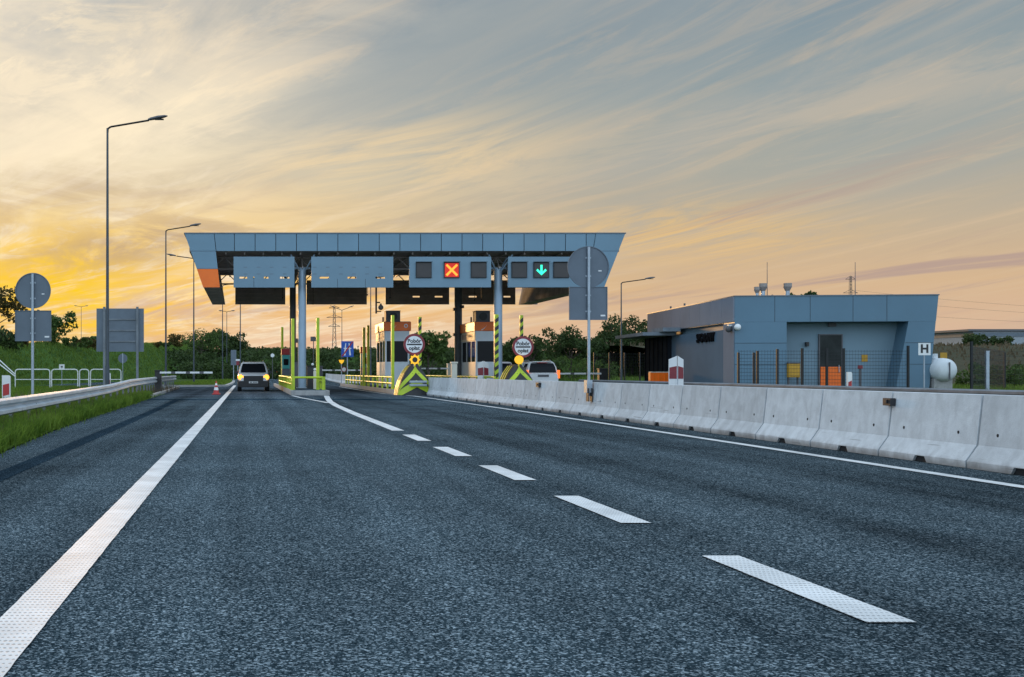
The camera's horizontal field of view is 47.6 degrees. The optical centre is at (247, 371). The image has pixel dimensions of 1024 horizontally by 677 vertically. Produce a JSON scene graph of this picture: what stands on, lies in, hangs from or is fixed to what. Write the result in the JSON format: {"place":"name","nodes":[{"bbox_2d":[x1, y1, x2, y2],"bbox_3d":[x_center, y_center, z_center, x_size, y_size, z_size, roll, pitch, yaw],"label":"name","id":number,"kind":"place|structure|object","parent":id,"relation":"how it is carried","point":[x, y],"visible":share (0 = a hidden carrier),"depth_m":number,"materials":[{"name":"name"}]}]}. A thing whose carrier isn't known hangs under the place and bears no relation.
{"place":"outdoors","nodes":[
{"label":"outdoors","id":0,"kind":"place"},
{"bbox_2d":[0,384,153,398],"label":"grass","id":1,"kind":"structure","parent":0,"point":[37,388],"depth_m":62.67,"materials":[{"name":"plant"}]},
{"bbox_2d":[0,344,198,386],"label":"embankment","id":2,"kind":"structure","parent":0,"point":[74,366],"depth_m":120.21,"materials":[{"name":"plant"}]},
{"bbox_2d":[0,325,24,349],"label":"bush","id":3,"kind":"object","parent":2,"relation":"on","point":[7,338],"visible":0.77,"depth_m":103.39,"materials":[{"name":"green plant"}]},
{"bbox_2d":[0,285,27,322],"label":"tree","id":4,"kind":"object","parent":2,"relation":"on","point":[6,306],"visible":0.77,"depth_m":92.26,"materials":[{"name":"green plant"}]},
{"bbox_2d":[49,311,77,342],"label":"tree","id":5,"kind":"object","parent":2,"relation":"on","point":[57,322],"visible":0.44,"depth_m":121.64,"materials":[{"name":"green plant"}]},
{"bbox_2d":[52,336,92,347],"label":"bush","id":6,"kind":"object","parent":2,"relation":"on","point":[74,340],"visible":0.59,"depth_m":128.88,"materials":[{"name":"green plant"}]},
{"bbox_2d":[0,341,190,385],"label":"grass","id":7,"kind":"structure","parent":2,"relation":"on","point":[41,345],"depth_m":119.85,"materials":[{"name":"green plant"}]},
{"bbox_2d":[167,333,186,346],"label":"bush","id":8,"kind":"object","parent":2,"relation":"on","point":[175,340],"visible":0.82,"depth_m":251.46,"materials":[{"name":"green plant"}]},
{"bbox_2d":[157,385,434,396],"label":"plaza pavement","id":9,"kind":"structure","parent":0,"point":[334,390],"depth_m":57.86,"materials":[{"name":"asphalt"}]},
{"bbox_2d":[235,361,271,390],"bbox_3d":[0.366,0.223,66.197,2.160,1.796,4.506,0,0,0],"label":"car","id":10,"kind":"object","parent":9,"relation":"on","point":[252,374],"visible":0.98,"depth_m":64.33,"materials":[{"name":"white paint"}]},
{"bbox_2d":[274,383,329,394],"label":"toll island","id":11,"kind":"structure","parent":9,"relation":"on","point":[301,391],"depth_m":53.13,"materials":[{"name":"concrete"}]},
{"bbox_2d":[281,349,289,375],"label":"ticket machine","id":12,"kind":"object","parent":11,"relation":"on","point":[285,353],"visible":0.65,"depth_m":72.75,"materials":[{"name":"red paint"}]},
{"bbox_2d":[291,319,293,389],"bbox_3d":[2.251,-0.868,54.600,0.279,3.516,0.279,0,0,0],"label":"guard post","id":13,"kind":"object","parent":11,"relation":"on","point":[292,347],"visible":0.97,"depth_m":54.52,"materials":[{"name":"metal"}]},
{"bbox_2d":[315,318,320,389],"bbox_3d":[3.499,-0.896,54.900,0.279,3.572,0.279,0,0,0],"label":"guard post","id":14,"kind":"object","parent":11,"relation":"on","point":[317,352],"visible":1,"depth_m":54.82,"materials":[{"name":"metal"}]},
{"bbox_2d":[341,341,353,382],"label":"motorway sign","id":15,"kind":"object","parent":9,"relation":"on","point":[347,349],"visible":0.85,"depth_m":92.00,"materials":[{"name":"metal"}]},
{"bbox_2d":[340,383,394,393],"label":"toll island","id":16,"kind":"structure","parent":9,"relation":"on","point":[375,388],"depth_m":66.59,"materials":[{"name":"concrete"}]},
{"bbox_2d":[360,347,366,384],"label":"ticket machine","id":17,"kind":"object","parent":16,"relation":"on","point":[361,360],"visible":0.45,"depth_m":75.75,"materials":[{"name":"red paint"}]},
{"bbox_2d":[366,325,369,385],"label":"guard post","id":18,"kind":"object","parent":16,"relation":"on","point":[368,349],"visible":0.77,"depth_m":70.92,"materials":[{"name":"metal"}]},
{"bbox_2d":[345,375,393,388],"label":"safety railing","id":19,"kind":"object","parent":16,"relation":"on","point":[387,382],"visible":0.95,"depth_m":65.95,"materials":[{"name":"metal"}]},
{"bbox_2d":[391,315,393,388],"bbox_3d":[7.550,-1.025,57.500,0.279,3.831,0.279,0,0,0],"label":"guard post","id":20,"kind":"object","parent":16,"relation":"on","point":[392,345],"visible":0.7,"depth_m":57.42,"materials":[{"name":"metal"}]},
{"bbox_2d":[375,311,410,386],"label":"toll booth","id":21,"kind":"object","parent":16,"relation":"on","point":[402,329],"visible":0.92,"depth_m":66.03,"materials":[{"name":"white metal"}]},
{"bbox_2d":[377,341,407,361],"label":"window","id":22,"kind":"structure","parent":21,"relation":"in","point":[400,355],"depth_m":66.03,"materials":[{"name":"black glass"}]},
{"bbox_2d":[184,233,625,387],"bbox_3d":[8.400,-3.143,66.465,23.525,8.546,15.130,0,0,0],"label":"toll canopy","id":23,"kind":"object","parent":9,"relation":"on","point":[465,266],"visible":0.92,"depth_m":59.12,"materials":[{"name":"metal"}]},
{"bbox_2d":[394,354,428,395],"bbox_3d":[8.116,0.142,53.898,1.740,1.977,2.195,0,0,0],"label":"crash cushion","id":24,"kind":"object","parent":9,"relation":"on","point":[412,380],"visible":0.98,"depth_m":53.29,"materials":[{"name":"black paint"}]},
{"bbox_2d":[403,334,424,366],"bbox_3d":[8.081,-0.460,53.644,1.040,2.780,0.112,0,0,0],"label":"toll sign","id":25,"kind":"object","parent":24,"relation":"attached to","point":[413,344],"visible":1,"depth_m":53.59,"materials":[{"name":"metal"}]},
{"bbox_2d":[478,361,488,378],"bbox_3d":[12.802,0.267,60.077,0.600,1.725,0.156,0,0,0],"label":"lane marker","id":26,"kind":"object","parent":9,"relation":"on","point":[482,372],"visible":0.64,"depth_m":60.06,"materials":[{"name":"plastic"}]},
{"bbox_2d":[500,355,531,379],"bbox_3d":[13.196,0.166,54.097,1.740,1.929,2.195,0,0,0],"label":"crash cushion","id":27,"kind":"object","parent":9,"relation":"on","point":[518,371],"visible":0.48,"depth_m":53.71,"materials":[{"name":"black paint"}]},
{"bbox_2d":[512,336,533,366],"bbox_3d":[13.413,-0.402,53.944,1.040,2.664,0.112,0,0,0],"label":"toll sign","id":28,"kind":"object","parent":27,"relation":"attached to","point":[523,346],"visible":1,"depth_m":53.89,"materials":[{"name":"metal"}]},
{"bbox_2d":[524,360,559,380],"bbox_3d":[15.989,0.233,62.300,2.160,1.776,4.500,0,0,-2],"label":"car","id":29,"kind":"object","parent":9,"relation":"on","point":[544,370],"visible":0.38,"depth_m":60.25,"materials":[{"name":"white paint"}]},
{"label":"toll island","id":30,"kind":"object","parent":9,"relation":"on","visible":0},
{"bbox_2d":[460,311,493,378],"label":"toll booth","id":31,"kind":"object","parent":30,"relation":"on","point":[477,338],"visible":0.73,"depth_m":66.03,"materials":[{"name":"white paint"}]},
{"bbox_2d":[462,341,493,361],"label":"window","id":32,"kind":"structure","parent":31,"relation":"in","point":[485,349],"depth_m":66.03,"materials":[{"name":"black glass"}]},
{"bbox_2d":[494,314,498,378],"bbox_3d":[13.196,-1.079,58.700,0.360,3.937,0.360,0,0,0],"label":"guard post","id":33,"kind":"object","parent":30,"relation":"on","point":[496,345],"visible":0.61,"depth_m":58.60,"materials":[{"name":"metal"}]},
{"bbox_2d":[3,379,643,451],"bbox_3d":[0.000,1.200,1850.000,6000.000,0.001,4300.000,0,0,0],"label":"ground","id":34,"kind":"structure","parent":0,"point":[199,380],"depth_m":155.21,"materials":[{"name":"plant"}]},
{"bbox_2d":[0,387,164,457],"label":"verge","id":35,"kind":"structure","parent":34,"relation":"on","point":[45,431],"depth_m":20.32,"materials":[{"name":"plant"}]},
{"bbox_2d":[2,375,10,397],"bbox_3d":[-8.687,0.651,39.994,0.300,1.058,0.112,0,0,0],"label":"delineator post","id":36,"kind":"object","parent":35,"relation":"on","point":[6,385],"visible":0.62,"depth_m":39.95,"materials":[{"name":"white paint"}]},
{"bbox_2d":[15,273,50,394],"bbox_3d":[-5.595,-0.680,28.960,0.947,3.821,0.107,0,0,0],"label":"traffic sign","id":37,"kind":"object","parent":35,"relation":"on","point":[32,292],"visible":0.98,"depth_m":29.00,"materials":[{"name":"metal"}]},
{"bbox_2d":[0,376,175,418],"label":"guard rail","id":38,"kind":"object","parent":35,"relation":"on","point":[17,404],"visible":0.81,"depth_m":27.73,"materials":[{"name":"metal"}]},
{"bbox_2d":[0,383,178,430],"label":"weeds","id":39,"kind":"object","parent":35,"relation":"on","point":[167,388],"visible":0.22,"depth_m":44.24,"materials":[{"name":"plant"}]},
{"bbox_2d":[96,307,143,389],"bbox_3d":[-6.412,-1.028,55.950,2.394,4.516,0.160,0,0,0],"label":"sign board","id":40,"kind":"object","parent":35,"relation":"on","point":[126,329],"visible":0.88,"depth_m":56.00,"materials":[{"name":"metal"}]},
{"bbox_2d":[105,115,167,384],"bbox_3d":[-4.797,-4.894,48.000,2.698,12.448,0.340,0,0,0],"label":"street lamp","id":41,"kind":"object","parent":35,"relation":"on","point":[107,366],"visible":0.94,"depth_m":47.95,"materials":[{"name":"grey metal"}]},
{"label":"gravel margin","id":42,"kind":"structure","parent":35,"relation":"on","visible":0},
{"bbox_2d":[154,370,212,391],"bbox_3d":[-3.373,0.487,58.981,3.087,1.185,0.498,0,0,0],"label":"boom barrier","id":43,"kind":"object","parent":42,"relation":"on","point":[158,374],"visible":0.89,"depth_m":58.80,"materials":[{"name":"metal"}]},
{"bbox_2d":[167,346,547,378],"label":"wood","id":44,"kind":"object","parent":34,"relation":"on","point":[329,358],"visible":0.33,"depth_m":194.54,"materials":[{"name":"green plant"}]},
{"bbox_2d":[410,330,451,376],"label":"tree","id":45,"kind":"object","parent":34,"relation":"on","point":[436,346],"visible":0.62,"depth_m":119.28,"materials":[{"name":"green plant"}]},
{"bbox_2d":[502,334,567,371],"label":"tree","id":46,"kind":"object","parent":34,"relation":"on","point":[508,355],"visible":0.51,"depth_m":149.43,"materials":[{"name":"green plant"}]},
{"bbox_2d":[542,324,591,371],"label":"tree","id":47,"kind":"object","parent":34,"relation":"on","point":[563,343],"visible":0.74,"depth_m":189.27,"materials":[{"name":"green plant"}]},
{"bbox_2d":[554,355,591,380],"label":"bush","id":48,"kind":"object","parent":34,"relation":"on","point":[576,366],"visible":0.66,"depth_m":154.63,"materials":[{"name":"green plant"}]},
{"bbox_2d":[560,368,607,379],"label":"boom barrier","id":49,"kind":"object","parent":34,"relation":"on","point":[602,373],"visible":0.65,"depth_m":65.80,"materials":[{"name":"metal"}]},
{"bbox_2d":[577,337,609,375],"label":"tree","id":50,"kind":"object","parent":34,"relation":"on","point":[597,347],"visible":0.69,"depth_m":179.63,"materials":[{"name":"green plant"}]},
{"bbox_2d":[583,358,619,379],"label":"bush","id":51,"kind":"object","parent":34,"relation":"on","point":[611,371],"visible":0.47,"depth_m":159.75,"materials":[{"name":"green plant"}]},
{"bbox_2d":[591,313,635,374],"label":"tree","id":52,"kind":"object","parent":34,"relation":"on","point":[608,337],"visible":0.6,"depth_m":188.52,"materials":[{"name":"green plant"}]},
{"bbox_2d":[593,352,644,380],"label":"fence","id":53,"kind":"object","parent":34,"relation":"on","point":[617,366],"visible":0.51,"depth_m":76.00,"materials":[{"name":"metal"}]},
{"bbox_2d":[626,327,646,368],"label":"tree","id":54,"kind":"object","parent":34,"relation":"on","point":[632,352],"visible":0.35,"depth_m":189.23,"materials":[{"name":"green plant"}]},
{"bbox_2d":[620,277,654,379],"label":"street lamp","id":55,"kind":"object","parent":34,"relation":"on","point":[621,325],"visible":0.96,"depth_m":91.95,"materials":[{"name":"grey metal"}]},
{"bbox_2d":[648,373,668,381],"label":"plastic barrier","id":56,"kind":"object","parent":34,"relation":"on","point":[658,377],"visible":0.27,"depth_m":57.84,"materials":[{"name":"orange plastic"}]},
{"bbox_2d":[615,271,939,387],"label":"office building","id":57,"kind":"structure","parent":34,"relation":"on","point":[706,341],"depth_m":50.30,"materials":[{"name":"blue metal"}]},
{"bbox_2d":[818,334,842,385],"bbox_3d":[26.551,-0.357,50.450,1.038,2.734,0.147,0,0,6],"label":"door","id":58,"kind":"structure","parent":57,"relation":"in","point":[834,342],"depth_m":50.46,"materials":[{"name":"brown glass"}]},
{"bbox_2d":[787,362,800,384],"bbox_3d":[24.497,0.409,49.745,0.546,1.675,0.350,0,0,0],"label":"gas cabinet","id":59,"kind":"object","parent":34,"relation":"on","point":[793,369],"visible":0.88,"depth_m":49.60,"materials":[{"name":"metal"}]},
{"bbox_2d":[578,379,1023,394],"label":"guard rail","id":60,"kind":"object","parent":34,"relation":"on","point":[963,391],"visible":0.32,"depth_m":31.89,"materials":[{"name":"metal"}]},
{"bbox_2d":[737,346,909,387],"bbox_3d":[23.644,0.077,45.500,7.044,2.307,0.080,0,0,0],"label":"fence","id":61,"kind":"object","parent":34,"relation":"on","point":[802,379],"visible":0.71,"depth_m":45.49,"materials":[{"name":"metal"}]},
{"bbox_2d":[918,343,930,387],"bbox_3d":[27.193,-0.016,44.526,0.489,2.292,0.067,0,0,0],"label":"hydrant sign","id":62,"kind":"object","parent":34,"relation":"on","point":[924,349],"visible":0.91,"depth_m":44.50,"materials":[{"name":"metal"}]},
{"bbox_2d":[929,354,956,388],"bbox_3d":[30.774,0.159,49.470,1.040,1.943,1.860,0,0,0],"label":"gas tank","id":63,"kind":"object","parent":34,"relation":"on","point":[943,371],"visible":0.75,"depth_m":48.80,"materials":[{"name":"metal"}]},
{"bbox_2d":[953,362,1023,385],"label":"bush","id":64,"kind":"object","parent":34,"relation":"on","point":[959,380],"visible":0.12,"depth_m":71.68,"materials":[{"name":"green plant"}]},
{"bbox_2d":[970,341,1019,389],"bbox_3d":[34.728,-0.017,51.548,14.537,2.494,1.632,0,0,-44],"label":"fence","id":65,"kind":"object","parent":34,"relation":"on","point":[981,353],"visible":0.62,"depth_m":50.94,"materials":[{"name":"metal"}]},
{"bbox_2d":[975,364,1023,388],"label":"bush","id":66,"kind":"object","parent":34,"relation":"on","point":[1012,376],"visible":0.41,"depth_m":69.54,"materials":[{"name":"green plant"}]},
{"bbox_2d":[170,354,643,378],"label":"embankment","id":67,"kind":"structure","parent":0,"point":[576,362],"depth_m":202.90,"materials":[{"name":"plant"}]},
{"bbox_2d":[181,328,225,352],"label":"tree","id":68,"kind":"object","parent":67,"relation":"on","point":[208,335],"visible":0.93,"depth_m":204.40,"materials":[{"name":"green plant"}]},
{"bbox_2d":[195,327,246,356],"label":"tree","id":69,"kind":"object","parent":67,"relation":"on","point":[230,346],"visible":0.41,"depth_m":213.96,"materials":[{"name":"green plant"}]},
{"bbox_2d":[353,352,643,380],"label":"grass","id":70,"kind":"structure","parent":67,"relation":"on","point":[630,378],"depth_m":176.81,"materials":[{"name":"green plant"}]},
{"bbox_2d":[607,315,646,374],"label":"tree","id":71,"kind":"object","parent":67,"relation":"on","point":[634,324],"visible":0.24,"depth_m":194.81,"materials":[{"name":"green plant"}]},
{"bbox_2d":[0,379,1023,676],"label":"road","id":72,"kind":"structure","parent":0,"point":[288,539],"depth_m":7.01,"materials":[{"name":"grey asphalt"}]},
{"bbox_2d":[0,400,178,481],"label":"repaired strip","id":73,"kind":"object","parent":72,"relation":"on","point":[9,472],"visible":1,"depth_m":16.30,"materials":[{"name":"asphalt"}]},
{"bbox_2d":[0,385,235,676],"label":"road marking","id":74,"kind":"object","parent":72,"relation":"on","point":[26,616],"visible":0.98,"depth_m":6.39,"materials":[{"name":"paint"}]},
{"bbox_2d":[165,223,200,384],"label":"street lamp","id":75,"kind":"object","parent":72,"relation":"on","point":[197,224],"visible":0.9,"depth_m":81.95,"materials":[{"name":"grey metal"}]},
{"bbox_2d":[148,399,447,399],"bbox_3d":[2.050,1.125,45.250,12.300,0.001,2.100,0,0,0],"label":"expansion strip","id":76,"kind":"object","parent":72,"relation":"on","point":[297,399],"visible":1,"depth_m":45.26,"materials":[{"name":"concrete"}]},
{"bbox_2d":[324,396,403,430],"bbox_3d":[3.144,1.121,36.755,0.578,0.001,31.119,0,0,2],"label":"road marking","id":77,"kind":"object","parent":72,"relation":"on","point":[377,422],"visible":0.99,"depth_m":27.27,"materials":[{"name":"paint"}]},
{"bbox_2d":[445,378,457,398],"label":"concrete barrier","id":78,"kind":"object","parent":72,"relation":"on","point":[452,389],"visible":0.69,"depth_m":47.35,"materials":[{"name":"concrete"}]},
{"bbox_2d":[453,378,468,399],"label":"concrete barrier","id":79,"kind":"object","parent":72,"relation":"on","point":[461,389],"visible":0.67,"depth_m":45.47,"materials":[{"name":"concrete"}]},
{"bbox_2d":[462,379,476,400],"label":"concrete barrier","id":80,"kind":"object","parent":72,"relation":"on","point":[469,394],"visible":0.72,"depth_m":43.61,"materials":[{"name":"concrete"}]},
{"bbox_2d":[472,379,486,401],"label":"concrete barrier","id":81,"kind":"object","parent":72,"relation":"on","point":[480,391],"visible":0.66,"depth_m":41.78,"materials":[{"name":"concrete"}]},
{"bbox_2d":[482,379,503,403],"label":"concrete barrier","id":82,"kind":"object","parent":72,"relation":"on","point":[491,391],"visible":0.64,"depth_m":39.87,"materials":[{"name":"concrete"}]},
{"bbox_2d":[494,380,511,405],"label":"concrete barrier","id":83,"kind":"object","parent":72,"relation":"on","point":[503,394],"visible":0.61,"depth_m":38.02,"materials":[{"name":"concrete"}]},
{"bbox_2d":[479,465,534,479],"bbox_3d":[2.890,1.121,12.410,0.230,0.001,1.800,0,0,0],"label":"road marking","id":84,"kind":"object","parent":72,"relation":"on","point":[506,472],"visible":1,"depth_m":12.36,"materials":[{"name":"paint"}]},
{"bbox_2d":[506,380,525,406],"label":"concrete barrier","id":85,"kind":"object","parent":72,"relation":"on","point":[516,398],"visible":0.65,"depth_m":36.17,"materials":[{"name":"concrete"}]},
{"bbox_2d":[519,380,540,408],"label":"concrete barrier","id":86,"kind":"object","parent":72,"relation":"on","point":[530,400],"visible":0.68,"depth_m":34.39,"materials":[{"name":"concrete"}]},
{"bbox_2d":[534,381,557,410],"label":"concrete barrier","id":87,"kind":"object","parent":72,"relation":"on","point":[547,396],"visible":0.59,"depth_m":32.44,"materials":[{"name":"concrete"}]},
{"bbox_2d":[551,381,576,413],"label":"concrete barrier","id":88,"kind":"object","parent":72,"relation":"on","point":[565,397],"visible":0.66,"depth_m":30.61,"materials":[{"name":"concrete"}]},
{"bbox_2d":[570,382,603,416],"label":"concrete barrier","id":89,"kind":"object","parent":72,"relation":"on","point":[582,406],"visible":0.62,"depth_m":28.86,"materials":[{"name":"concrete"}]},
{"bbox_2d":[567,246,608,401],"bbox_3d":[8.706,-1.230,28.260,1.061,3.959,0.320,0,0,0],"label":"traffic sign","id":90,"kind":"object","parent":89,"relation":"attached to","point":[588,268],"visible":1,"depth_m":28.30,"materials":[{"name":"metal"}]},
{"bbox_2d":[556,496,650,522],"bbox_3d":[2.890,1.121,9.140,0.230,0.001,1.800,0,0,0],"label":"road marking","id":91,"kind":"object","parent":72,"relation":"on","point":[608,512],"visible":1,"depth_m":8.97,"materials":[{"name":"paint"}]},
{"bbox_2d":[591,383,622,419],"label":"concrete barrier","id":92,"kind":"object","parent":72,"relation":"on","point":[608,402],"visible":0.73,"depth_m":26.86,"materials":[{"name":"concrete"}]},
{"bbox_2d":[614,383,650,423],"bbox_3d":[8.893,0.697,25.070,0.590,0.860,1.826,0,0,1],"label":"concrete barrier","id":93,"kind":"object","parent":72,"relation":"on","point":[634,404],"visible":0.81,"depth_m":25.01,"materials":[{"name":"concrete"}]},
{"bbox_2d":[642,384,682,427],"bbox_3d":[8.871,0.697,23.209,0.590,0.860,1.826,0,0,1],"label":"concrete barrier","id":94,"kind":"object","parent":72,"relation":"on","point":[664,406],"visible":0.69,"depth_m":23.14,"materials":[{"name":"concrete"}]},
{"bbox_2d":[669,356,683,384],"bbox_3d":[13.974,0.304,36.063,0.480,1.652,0.129,0,0,0],"label":"lane marker","id":95,"kind":"object","parent":72,"relation":"on","point":[676,376],"visible":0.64,"depth_m":36.05,"materials":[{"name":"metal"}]},
{"bbox_2d":[674,385,721,432],"bbox_3d":[8.847,0.697,21.349,0.590,0.860,1.826,0,0,1],"label":"concrete barrier","id":96,"kind":"object","parent":72,"relation":"on","point":[700,406],"visible":0.8,"depth_m":21.28,"materials":[{"name":"concrete"}]},
{"bbox_2d":[416,396,1023,487],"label":"road marking","id":97,"kind":"object","parent":72,"relation":"on","point":[961,477],"visible":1,"depth_m":14.87,"materials":[{"name":"paint"}]},
{"bbox_2d":[711,386,767,438],"bbox_3d":[8.820,0.697,19.489,0.590,0.860,1.826,0,0,1],"label":"concrete barrier","id":98,"kind":"object","parent":72,"relation":"on","point":[741,411],"visible":0.75,"depth_m":19.41,"materials":[{"name":"concrete"}]},
{"bbox_2d":[756,388,830,446],"bbox_3d":[8.792,0.697,17.628,0.590,0.860,1.826,0,0,1],"label":"concrete barrier","id":99,"kind":"object","parent":72,"relation":"on","point":[792,415],"visible":0.77,"depth_m":17.54,"materials":[{"name":"concrete"}]},
{"bbox_2d":[702,555,915,621],"bbox_3d":[2.890,1.121,5.870,0.229,0.001,1.800,0,0,0],"label":"road marking","id":100,"kind":"object","parent":72,"relation":"on","point":[858,609],"visible":1,"depth_m":5.69,"materials":[{"name":"paint"}]},
{"bbox_2d":[811,390,895,455],"bbox_3d":[8.762,0.697,15.768,0.590,0.860,1.826,0,0,1],"label":"concrete barrier","id":101,"kind":"object","parent":72,"relation":"on","point":[855,421],"visible":0.81,"depth_m":15.69,"materials":[{"name":"concrete"}]},
{"bbox_2d":[879,392,991,467],"bbox_3d":[8.730,0.697,13.908,0.590,0.860,1.826,0,0,1],"label":"concrete barrier","id":102,"kind":"object","parent":72,"relation":"on","point":[938,428],"visible":0.86,"depth_m":13.79,"materials":[{"name":"grey concrete"}]},
{"bbox_2d":[967,395,1023,475],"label":"concrete barrier","id":103,"kind":"object","parent":72,"relation":"on","point":[999,448],"visible":1,"depth_m":12.55,"materials":[{"name":"concrete"}]},
{"bbox_2d":[0,0,1023,353],"label":"sky","id":104,"kind":"structure","parent":0,"point":[733,145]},
{"bbox_2d":[448,341,1023,385],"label":"field","id":105,"kind":"structure","parent":0,"point":[959,361],"depth_m":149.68,"materials":[{"name":"plant"}]},
{"bbox_2d":[961,333,983,345],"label":"bush","id":106,"kind":"object","parent":105,"relation":"on","point":[966,337],"visible":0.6,"depth_m":199.40,"materials":[{"name":"green plant"}]},
{"bbox_2d":[912,382,1023,389],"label":"grass","id":107,"kind":"structure","parent":0,"point":[963,386],"depth_m":55.78,"materials":[{"name":"green plant"}]},
{"bbox_2d":[934,329,1023,344],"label":"distant hall","id":108,"kind":"structure","parent":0,"point":[950,336],"depth_m":430.00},
{"label":"verge","id":109,"kind":"structure","parent":0,"visible":0},
{"bbox_2d":[167,254,194,380],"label":"street lamp","id":110,"kind":"object","parent":109,"relation":"on","point":[193,318],"visible":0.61,"depth_m":99.95,"materials":[{"name":"grey metal"}]},
{"bbox_2d":[163,378,232,384],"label":"grass","id":111,"kind":"structure","parent":109,"relation":"on","point":[212,382],"depth_m":93.82,"materials":[{"name":"plant"}]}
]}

